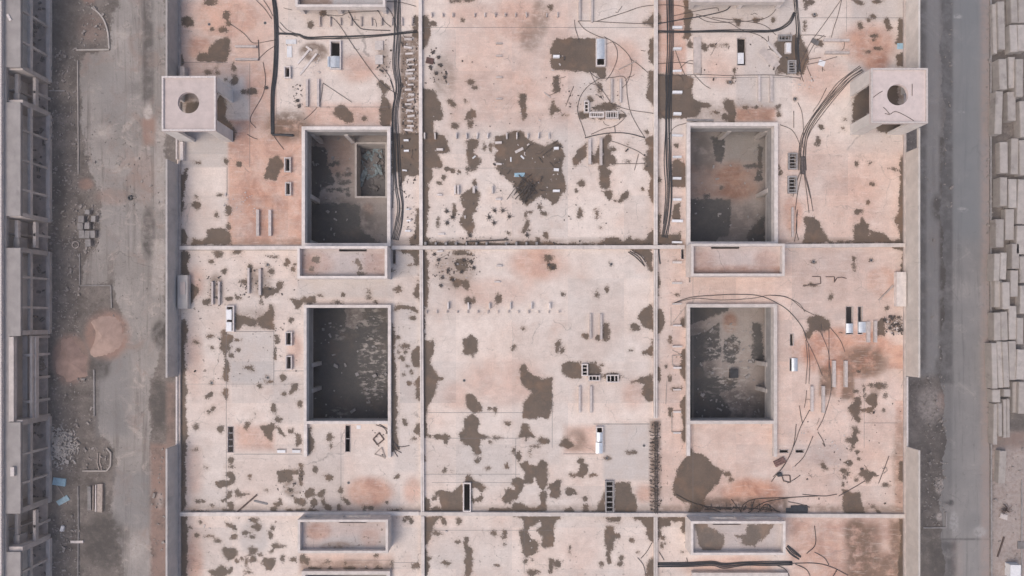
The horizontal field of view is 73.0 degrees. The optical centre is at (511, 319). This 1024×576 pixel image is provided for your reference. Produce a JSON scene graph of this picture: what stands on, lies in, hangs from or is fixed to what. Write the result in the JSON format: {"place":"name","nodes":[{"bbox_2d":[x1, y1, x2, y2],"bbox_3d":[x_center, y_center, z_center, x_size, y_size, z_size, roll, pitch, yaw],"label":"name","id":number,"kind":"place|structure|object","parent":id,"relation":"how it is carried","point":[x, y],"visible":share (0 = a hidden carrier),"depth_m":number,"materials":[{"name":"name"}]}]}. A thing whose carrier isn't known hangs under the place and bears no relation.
{"place":"outdoors","nodes":[
{"label":"outdoors","id":0,"kind":"place"},
{"bbox_2d":[48,0,1023,575],"bbox_3d":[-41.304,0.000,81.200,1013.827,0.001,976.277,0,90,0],"label":"ground","id":1,"kind":"structure","parent":0,"point":[132,426],"depth_m":81.20,"materials":[{"name":"concrete"}]},
{"bbox_2d":[0,0,51,575],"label":"frame building","id":2,"kind":"structure","parent":1,"relation":"on","point":[25,79],"depth_m":78.08,"materials":[{"name":"paint"}]},
{"bbox_2d":[30,1,46,575],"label":"indoor rubble","id":3,"kind":"object","parent":2,"relation":"in","point":[42,365],"visible":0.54,"depth_m":80.93,"materials":[{"name":"stone"}]},
{"bbox_2d":[52,477,65,486],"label":"blue board","id":4,"kind":"object","parent":1,"relation":"on","point":[59,481],"visible":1,"depth_m":81.08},
{"bbox_2d":[45,419,79,469],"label":"rubble heap","id":5,"kind":"object","parent":1,"relation":"on","point":[59,447],"visible":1,"depth_m":80.97,"materials":[{"name":"concrete"}]},
{"bbox_2d":[55,338,87,381],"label":"sand heap","id":6,"kind":"object","parent":1,"relation":"on","point":[70,362],"visible":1,"depth_m":81.04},
{"bbox_2d":[77,486,78,575],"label":"kerb stone","id":7,"kind":"object","parent":1,"relation":"on","point":[78,531],"visible":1,"depth_m":81.07,"materials":[{"name":"grey concrete"}]},
{"bbox_2d":[87,486,91,510],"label":"timber bundle","id":8,"kind":"object","parent":1,"relation":"on","point":[89,497],"visible":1,"depth_m":80.91,"materials":[{"name":"grey wood"}]},
{"bbox_2d":[93,370,94,415],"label":"kerb stone","id":9,"kind":"object","parent":1,"relation":"on","point":[93,392],"visible":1,"depth_m":81.07,"materials":[{"name":"grey concrete"}]},
{"bbox_2d":[82,448,111,471],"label":"kerb stone","id":10,"kind":"object","parent":1,"relation":"on","point":[110,452],"visible":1,"depth_m":81.02,"materials":[{"name":"concrete"}]},
{"bbox_2d":[97,483,103,512],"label":"timber bundle","id":11,"kind":"object","parent":1,"relation":"on","point":[100,497],"visible":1,"depth_m":80.89,"materials":[{"name":"brown wood"}]},
{"bbox_2d":[90,316,122,356],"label":"sand heap","id":12,"kind":"object","parent":1,"relation":"on","point":[109,335],"visible":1,"depth_m":81.02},
{"bbox_2d":[49,2,165,575],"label":"yard rubble","id":13,"kind":"object","parent":1,"relation":"on","point":[86,249],"visible":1,"depth_m":81.12,"materials":[{"name":"stone"}]},
{"bbox_2d":[162,0,927,575],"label":"commercial building","id":14,"kind":"structure","parent":1,"relation":"on","point":[506,428],"depth_m":69.20,"materials":[{"name":"concrete"}]},
{"bbox_2d":[226,306,234,331],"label":"roof hatch","id":15,"kind":"object","parent":14,"relation":"on","point":[228,317],"visible":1,"depth_m":68.85,"materials":[{"name":"paint"}]},
{"bbox_2d":[256,210,259,235],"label":"concrete sleeper","id":16,"kind":"object","parent":14,"relation":"on","point":[257,222],"visible":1,"depth_m":68.90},
{"bbox_2d":[258,269,261,294],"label":"concrete sleeper","id":17,"kind":"object","parent":14,"relation":"on","point":[259,281],"visible":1,"depth_m":68.90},
{"bbox_2d":[268,210,271,235],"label":"concrete sleeper","id":18,"kind":"object","parent":14,"relation":"on","point":[269,222],"visible":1,"depth_m":68.90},
{"bbox_2d":[270,0,277,133],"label":"cable bundle","id":19,"kind":"object","parent":14,"relation":"on","point":[275,69],"visible":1,"depth_m":69.09,"materials":[{"name":"rubber"}]},
{"bbox_2d":[284,157,291,172],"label":"roof hatch","id":20,"kind":"object","parent":14,"relation":"on","point":[290,164],"visible":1,"depth_m":68.88,"materials":[{"name":"paint"}]},
{"bbox_2d":[306,79,308,106],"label":"concrete sleeper","id":21,"kind":"object","parent":14,"relation":"on","point":[307,92],"visible":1,"depth_m":68.90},
{"bbox_2d":[317,79,319,106],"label":"concrete sleeper","id":22,"kind":"object","parent":14,"relation":"on","point":[318,92],"visible":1,"depth_m":68.90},
{"bbox_2d":[327,40,341,69],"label":"roof hatch","id":23,"kind":"object","parent":14,"relation":"on","point":[334,61],"visible":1,"depth_m":68.85,"materials":[{"name":"paint"}]},
{"bbox_2d":[278,30,417,39],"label":"cable bundle","id":24,"kind":"object","parent":14,"relation":"on","point":[345,37],"visible":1,"depth_m":69.11,"materials":[{"name":"rubber"}]},
{"bbox_2d":[360,148,384,195],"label":"pit rubble","id":25,"kind":"object","parent":14,"relation":"on","point":[368,162],"visible":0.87,"depth_m":75.61,"materials":[{"name":"concrete"}]},
{"bbox_2d":[392,0,403,239],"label":"cable bundle","id":26,"kind":"object","parent":14,"relation":"on","point":[393,116],"visible":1,"depth_m":69.11,"materials":[{"name":"rubber"}]},
{"bbox_2d":[463,482,470,511],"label":"roof hatch","id":27,"kind":"object","parent":14,"relation":"on","point":[463,496],"visible":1,"depth_m":68.88,"materials":[{"name":"paint"}]},
{"bbox_2d":[312,133,764,417],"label":"court rubble","id":28,"kind":"object","parent":14,"relation":"on","point":[747,376],"visible":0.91,"depth_m":73.71,"materials":[{"name":"grey concrete"}]},
{"bbox_2d":[181,37,902,512],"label":"rubble crumbs","id":29,"kind":"object","parent":14,"relation":"on","point":[493,241],"visible":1,"depth_m":69.15,"materials":[{"name":"concrete"}]},
{"bbox_2d":[199,37,902,574],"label":"rubble crumbs","id":30,"kind":"object","parent":14,"relation":"on","point":[531,221],"visible":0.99,"depth_m":69.15,"materials":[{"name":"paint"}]},
{"bbox_2d":[596,426,602,453],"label":"roof hatch","id":31,"kind":"object","parent":14,"relation":"on","point":[599,446],"visible":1,"depth_m":68.80,"materials":[{"name":"paint"}]},
{"bbox_2d":[596,38,605,66],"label":"roof hatch","id":32,"kind":"object","parent":14,"relation":"on","point":[600,48],"visible":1,"depth_m":68.83,"materials":[{"name":"paint"}]},
{"bbox_2d":[605,480,613,512],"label":"ladder hatch","id":33,"kind":"object","parent":14,"relation":"on","point":[606,496],"visible":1,"depth_m":68.98,"materials":[{"name":"metal"}]},
{"bbox_2d":[652,422,659,513],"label":"bar cage","id":34,"kind":"object","parent":14,"relation":"on","point":[656,462],"visible":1,"depth_m":68.76,"materials":[{"name":"metal"}]},
{"bbox_2d":[663,0,667,223],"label":"cable","id":35,"kind":"object","parent":14,"relation":"on","point":[665,129],"visible":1,"depth_m":69.12,"materials":[{"name":"rubber"}]},
{"bbox_2d":[661,0,673,237],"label":"cable bundle","id":36,"kind":"object","parent":14,"relation":"on","point":[671,19],"visible":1,"depth_m":69.11,"materials":[{"name":"rubber"}]},
{"bbox_2d":[693,37,700,73],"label":"long slab","id":37,"kind":"structure","parent":14,"relation":"on","point":[696,55],"depth_m":69.04,"materials":[{"name":"concrete"}]},
{"bbox_2d":[658,561,791,568],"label":"cable bundle","id":38,"kind":"object","parent":14,"relation":"on","point":[714,563],"visible":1,"depth_m":69.10,"materials":[{"name":"rubber"}]},
{"bbox_2d":[658,12,794,32],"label":"cable bundle","id":39,"kind":"object","parent":14,"relation":"on","point":[723,30],"visible":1,"depth_m":69.11,"materials":[{"name":"rubber"}]},
{"bbox_2d":[674,294,806,339],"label":"cable","id":40,"kind":"object","parent":14,"relation":"on","point":[748,294],"visible":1,"depth_m":69.13,"materials":[{"name":"rubber"}]},
{"bbox_2d":[737,38,745,65],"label":"roof slot","id":41,"kind":"object","parent":14,"relation":"attached to","point":[740,58],"visible":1,"depth_m":69.11,"materials":[{"name":"concrete"}]},
{"bbox_2d":[758,47,779,69],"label":"plank","id":42,"kind":"object","parent":14,"relation":"on","point":[767,57],"visible":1,"depth_m":69.13,"materials":[{"name":"concrete"}]},
{"bbox_2d":[769,75,772,101],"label":"concrete sleeper","id":43,"kind":"object","parent":14,"relation":"on","point":[770,88],"visible":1,"depth_m":68.90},
{"bbox_2d":[778,34,791,41],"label":"floor grille","id":44,"kind":"object","parent":14,"relation":"on","point":[785,36],"visible":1,"depth_m":68.98,"materials":[{"name":"grey metal"}]},
{"bbox_2d":[787,60,795,73],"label":"ladder hatch","id":45,"kind":"object","parent":14,"relation":"on","point":[788,65],"visible":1,"depth_m":69.07,"materials":[{"name":"grey metal"}]},
{"bbox_2d":[787,176,796,193],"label":"floor grille","id":46,"kind":"object","parent":14,"relation":"on","point":[788,183],"visible":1,"depth_m":69.06,"materials":[{"name":"grey metal"}]},
{"bbox_2d":[791,207,793,236],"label":"concrete sleeper","id":47,"kind":"object","parent":14,"relation":"on","point":[792,221],"visible":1,"depth_m":68.90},
{"bbox_2d":[788,153,797,169],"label":"floor grille","id":48,"kind":"object","parent":14,"relation":"on","point":[795,162],"visible":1,"depth_m":68.98,"materials":[{"name":"grey metal"}]},
{"bbox_2d":[789,358,797,370],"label":"roof slot","id":49,"kind":"object","parent":14,"relation":"attached to","point":[794,364],"visible":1,"depth_m":69.05,"materials":[{"name":"metal"}]},
{"bbox_2d":[794,0,800,71],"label":"cable bundle","id":50,"kind":"object","parent":14,"relation":"on","point":[797,49],"visible":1,"depth_m":69.11,"materials":[{"name":"rubber"}]},
{"bbox_2d":[800,156,805,173],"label":"cable bundle","id":51,"kind":"object","parent":14,"relation":"on","point":[802,169],"visible":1,"depth_m":69.06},
{"bbox_2d":[810,386,813,411],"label":"concrete sleeper","id":52,"kind":"object","parent":14,"relation":"on","point":[811,398],"visible":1,"depth_m":68.90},
{"bbox_2d":[821,386,824,412],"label":"concrete sleeper","id":53,"kind":"object","parent":14,"relation":"on","point":[822,399],"visible":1,"depth_m":68.90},
{"bbox_2d":[798,66,863,169],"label":"cable bundle","id":54,"kind":"object","parent":14,"relation":"on","point":[816,111],"visible":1,"depth_m":69.12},
{"bbox_2d":[832,361,835,386],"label":"concrete sleeper","id":55,"kind":"object","parent":14,"relation":"on","point":[833,373],"visible":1,"depth_m":68.90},
{"bbox_2d":[824,51,849,54],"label":"concrete sleeper","id":56,"kind":"object","parent":14,"relation":"on","point":[836,52],"visible":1,"depth_m":68.92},
{"bbox_2d":[843,361,847,386],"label":"concrete sleeper","id":57,"kind":"object","parent":14,"relation":"on","point":[845,373],"visible":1,"depth_m":68.90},
{"bbox_2d":[845,306,852,334],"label":"roof slot","id":58,"kind":"object","parent":14,"relation":"attached to","point":[848,328],"visible":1,"depth_m":69.09,"materials":[{"name":"metal"}]},
{"bbox_2d":[857,306,865,334],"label":"roof slot","id":59,"kind":"object","parent":14,"relation":"in","point":[861,327],"visible":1,"depth_m":69.08,"materials":[{"name":"metal"}]},
{"bbox_2d":[873,321,876,341],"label":"concrete sleeper","id":60,"kind":"object","parent":14,"relation":"on","point":[874,331],"visible":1,"depth_m":68.90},
{"bbox_2d":[923,3,1022,559],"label":"roadside rubble","id":61,"kind":"object","parent":1,"relation":"on","point":[936,485],"visible":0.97,"depth_m":81.13,"materials":[{"name":"stone"}]},
{"bbox_2d":[990,0,991,575],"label":"kerb stone","id":62,"kind":"object","parent":1,"relation":"on","point":[990,312],"visible":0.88,"depth_m":81.06,"materials":[{"name":"grey concrete"}]},
{"bbox_2d":[984,343,997,388],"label":"precast beam","id":63,"kind":"structure","parent":1,"relation":"on","point":[991,382],"depth_m":80.16,"materials":[{"name":"concrete"}]},
{"bbox_2d":[988,403,996,444],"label":"precast beam","id":64,"kind":"structure","parent":1,"relation":"on","point":[992,424],"depth_m":80.45,"materials":[{"name":"concrete"}]},
{"bbox_2d":[989,4,996,54],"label":"precast beam","id":65,"kind":"structure","parent":1,"relation":"on","point":[992,9],"depth_m":80.70,"materials":[{"name":"concrete"}]},
{"bbox_2d":[987,253,999,280],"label":"precast beam","id":66,"kind":"structure","parent":1,"relation":"on","point":[993,265],"depth_m":80.11,"materials":[{"name":"concrete"}]},
{"bbox_2d":[987,389,999,401],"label":"precast beam","id":67,"kind":"structure","parent":1,"relation":"on","point":[993,395],"depth_m":80.31,"materials":[{"name":"concrete"}]},
{"bbox_2d":[988,312,1000,340],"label":"precast beam","id":68,"kind":"structure","parent":1,"relation":"on","point":[994,326],"depth_m":80.19,"materials":[{"name":"concrete"}]},
{"bbox_2d":[988,91,1002,135],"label":"precast beam","id":69,"kind":"structure","parent":1,"relation":"on","point":[995,112],"depth_m":80.19,"materials":[{"name":"concrete"}]},
{"bbox_2d":[991,281,1001,306],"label":"precast beam","id":70,"kind":"structure","parent":1,"relation":"on","point":[995,293],"depth_m":80.45,"materials":[{"name":"concrete"}]},
{"bbox_2d":[990,219,1003,247],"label":"precast beam","id":71,"kind":"structure","parent":1,"relation":"on","point":[996,233],"depth_m":80.15,"materials":[{"name":"concrete"}]},
{"bbox_2d":[991,341,1002,387],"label":"precast beam","id":72,"kind":"structure","parent":1,"relation":"on","point":[999,368],"depth_m":80.15,"materials":[{"name":"concrete"}]},
{"bbox_2d":[992,402,1001,435],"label":"precast beam","id":73,"kind":"structure","parent":1,"relation":"on","point":[999,419],"depth_m":80.15,"materials":[{"name":"concrete"}]},
{"bbox_2d":[992,59,1006,92],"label":"precast beam","id":74,"kind":"structure","parent":1,"relation":"on","point":[999,76],"depth_m":80.04,"materials":[{"name":"concrete"}]},
{"bbox_2d":[994,1,1004,51],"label":"precast beam","id":75,"kind":"structure","parent":1,"relation":"on","point":[1000,22],"depth_m":80.45,"materials":[{"name":"concrete"}]},
{"bbox_2d":[994,449,1005,482],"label":"precast beam","id":76,"kind":"structure","parent":1,"relation":"on","point":[1000,466],"depth_m":80.45,"materials":[{"name":"concrete"}]},
{"bbox_2d":[994,312,1007,339],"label":"precast beam","id":77,"kind":"structure","parent":1,"relation":"on","point":[1004,327],"depth_m":80.15,"materials":[{"name":"concrete"}]},
{"bbox_2d":[995,252,1006,279],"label":"precast beam","id":78,"kind":"structure","parent":1,"relation":"on","point":[1003,261],"depth_m":80.30,"materials":[{"name":"concrete"}]},
{"bbox_2d":[995,282,1009,308],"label":"precast beam","id":79,"kind":"structure","parent":1,"relation":"on","point":[1004,295],"depth_m":80.00,"materials":[{"name":"concrete"}]},
{"bbox_2d":[999,399,1005,437],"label":"precast beam","id":80,"kind":"structure","parent":1,"relation":"on","point":[1003,401],"depth_m":80.47,"materials":[{"name":"concrete"}]},
{"bbox_2d":[998,388,1009,396],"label":"precast beam","id":81,"kind":"structure","parent":1,"relation":"on","point":[1004,392],"depth_m":80.04,"materials":[{"name":"concrete"}]},
{"bbox_2d":[1001,341,1009,386],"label":"precast beam","id":82,"kind":"structure","parent":1,"relation":"on","point":[1005,363],"depth_m":80.00,"materials":[{"name":"concrete"}]},
{"bbox_2d":[1002,398,1009,436],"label":"precast beam","id":83,"kind":"structure","parent":1,"relation":"on","point":[1007,417],"depth_m":80.45,"materials":[{"name":"concrete"}]},
{"bbox_2d":[1001,209,1013,240],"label":"precast beam","id":84,"kind":"structure","parent":1,"relation":"on","point":[1007,215],"depth_m":80.45,"materials":[{"name":"concrete"}]},
{"bbox_2d":[1002,92,1015,122],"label":"precast beam","id":85,"kind":"structure","parent":1,"relation":"on","point":[1009,108],"depth_m":80.30,"materials":[{"name":"concrete"}]},
{"bbox_2d":[1004,57,1014,90],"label":"precast beam","id":86,"kind":"structure","parent":1,"relation":"on","point":[1010,71],"depth_m":80.30,"materials":[{"name":"concrete"}]},
{"bbox_2d":[1004,306,1015,339],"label":"precast beam","id":87,"kind":"structure","parent":1,"relation":"on","point":[1011,318],"depth_m":80.45,"materials":[{"name":"concrete"}]},
{"bbox_2d":[1005,341,1016,379],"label":"precast beam","id":88,"kind":"structure","parent":1,"relation":"on","point":[1012,356],"depth_m":80.15,"materials":[{"name":"concrete"}]},
{"bbox_2d":[1005,25,1017,54],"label":"precast beam","id":89,"kind":"structure","parent":1,"relation":"on","point":[1011,46],"depth_m":80.31,"materials":[{"name":"concrete"}]},
{"bbox_2d":[1008,381,1015,412],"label":"precast beam","id":90,"kind":"structure","parent":1,"relation":"on","point":[1012,388],"depth_m":80.50,"materials":[{"name":"concrete"}]},
{"bbox_2d":[1006,270,1017,296],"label":"precast beam","id":91,"kind":"structure","parent":1,"relation":"on","point":[1012,277],"depth_m":80.45,"materials":[{"name":"concrete"}]},
{"bbox_2d":[1006,138,1018,174],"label":"precast beam","id":92,"kind":"structure","parent":1,"relation":"on","point":[1012,156],"depth_m":80.45,"materials":[{"name":"concrete"}]},
{"bbox_2d":[1006,244,1018,268],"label":"precast beam","id":93,"kind":"structure","parent":1,"relation":"on","point":[1012,262],"depth_m":80.15,"materials":[{"name":"concrete"}]},
{"bbox_2d":[1005,562,1020,575],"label":"white block","id":94,"kind":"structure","parent":1,"relation":"on","point":[1012,568],"depth_m":80.31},
{"bbox_2d":[1008,59,1022,98],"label":"precast beam","id":95,"kind":"structure","parent":1,"relation":"on","point":[1017,89],"depth_m":80.00,"materials":[{"name":"concrete"}]},
{"bbox_2d":[1010,226,1023,254],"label":"precast beam","id":96,"kind":"structure","parent":1,"relation":"on","point":[1018,240],"depth_m":80.15,"materials":[{"name":"concrete"}]},
{"bbox_2d":[1011,318,1022,343],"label":"precast beam","id":97,"kind":"structure","parent":1,"relation":"on","point":[1019,331],"depth_m":80.30,"materials":[{"name":"concrete"}]},
{"bbox_2d":[1013,381,1023,413],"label":"precast beam","id":98,"kind":"structure","parent":1,"relation":"on","point":[1019,397],"depth_m":80.00,"materials":[{"name":"concrete"}]},
{"bbox_2d":[1014,140,1023,176],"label":"precast beam","id":99,"kind":"structure","parent":1,"relation":"on","point":[1020,158],"depth_m":80.30,"materials":[{"name":"concrete"}]},
{"bbox_2d":[1015,349,1023,379],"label":"precast beam","id":100,"kind":"structure","parent":1,"relation":"on","point":[1019,373],"depth_m":80.00,"materials":[{"name":"concrete"}]},
{"bbox_2d":[1015,25,1023,53],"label":"precast beam","id":101,"kind":"structure","parent":1,"relation":"on","point":[1020,36],"depth_m":80.30,"materials":[{"name":"concrete"}]},
{"bbox_2d":[1015,286,1023,313],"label":"precast beam","id":102,"kind":"structure","parent":1,"relation":"on","point":[1019,302],"depth_m":80.46,"materials":[{"name":"concrete"}]},
{"bbox_2d":[1015,256,1023,282],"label":"precast beam","id":103,"kind":"structure","parent":1,"relation":"on","point":[1021,271],"depth_m":80.45,"materials":[{"name":"concrete"}]},
{"bbox_2d":[1021,480,1022,575],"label":"loose pole","id":104,"kind":"object","parent":1,"relation":"on","point":[1021,518],"visible":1,"depth_m":81.08,"materials":[{"name":"grey concrete"}]},
{"bbox_2d":[939,0,988,575],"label":"road","id":105,"kind":"structure","parent":0,"point":[963,339],"depth_m":81.19,"materials":[{"name":"asphalt"}]},
{"bbox_2d":[993,177,1006,206],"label":"precast beam","id":106,"kind":"structure","parent":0,"point":[999,191],"depth_m":80.07,"materials":[{"name":"concrete"}]},
{"bbox_2d":[995,142,1007,174],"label":"precast beam","id":107,"kind":"structure","parent":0,"point":[1001,152],"depth_m":80.45,"materials":[{"name":"concrete"}]},
{"bbox_2d":[1003,179,1016,208],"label":"precast beam","id":108,"kind":"structure","parent":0,"point":[1011,193],"depth_m":80.30,"materials":[{"name":"concrete"}]},
{"bbox_2d":[1006,0,1017,25],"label":"precast beam","id":109,"kind":"structure","parent":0,"point":[1011,12],"depth_m":80.47,"materials":[{"name":"concrete"}]},
{"bbox_2d":[1013,101,1023,138],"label":"precast beam","id":110,"kind":"structure","parent":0,"point":[1019,127],"depth_m":80.24,"materials":[{"name":"concrete"}]},
{"bbox_2d":[1014,179,1023,224],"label":"precast beam","id":111,"kind":"structure","parent":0,"point":[1019,215],"depth_m":80.45,"materials":[{"name":"concrete"}]},
{"bbox_2d":[1015,0,1023,24],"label":"precast beam","id":112,"kind":"structure","parent":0,"point":[1020,7],"depth_m":80.45,"materials":[{"name":"concrete"}]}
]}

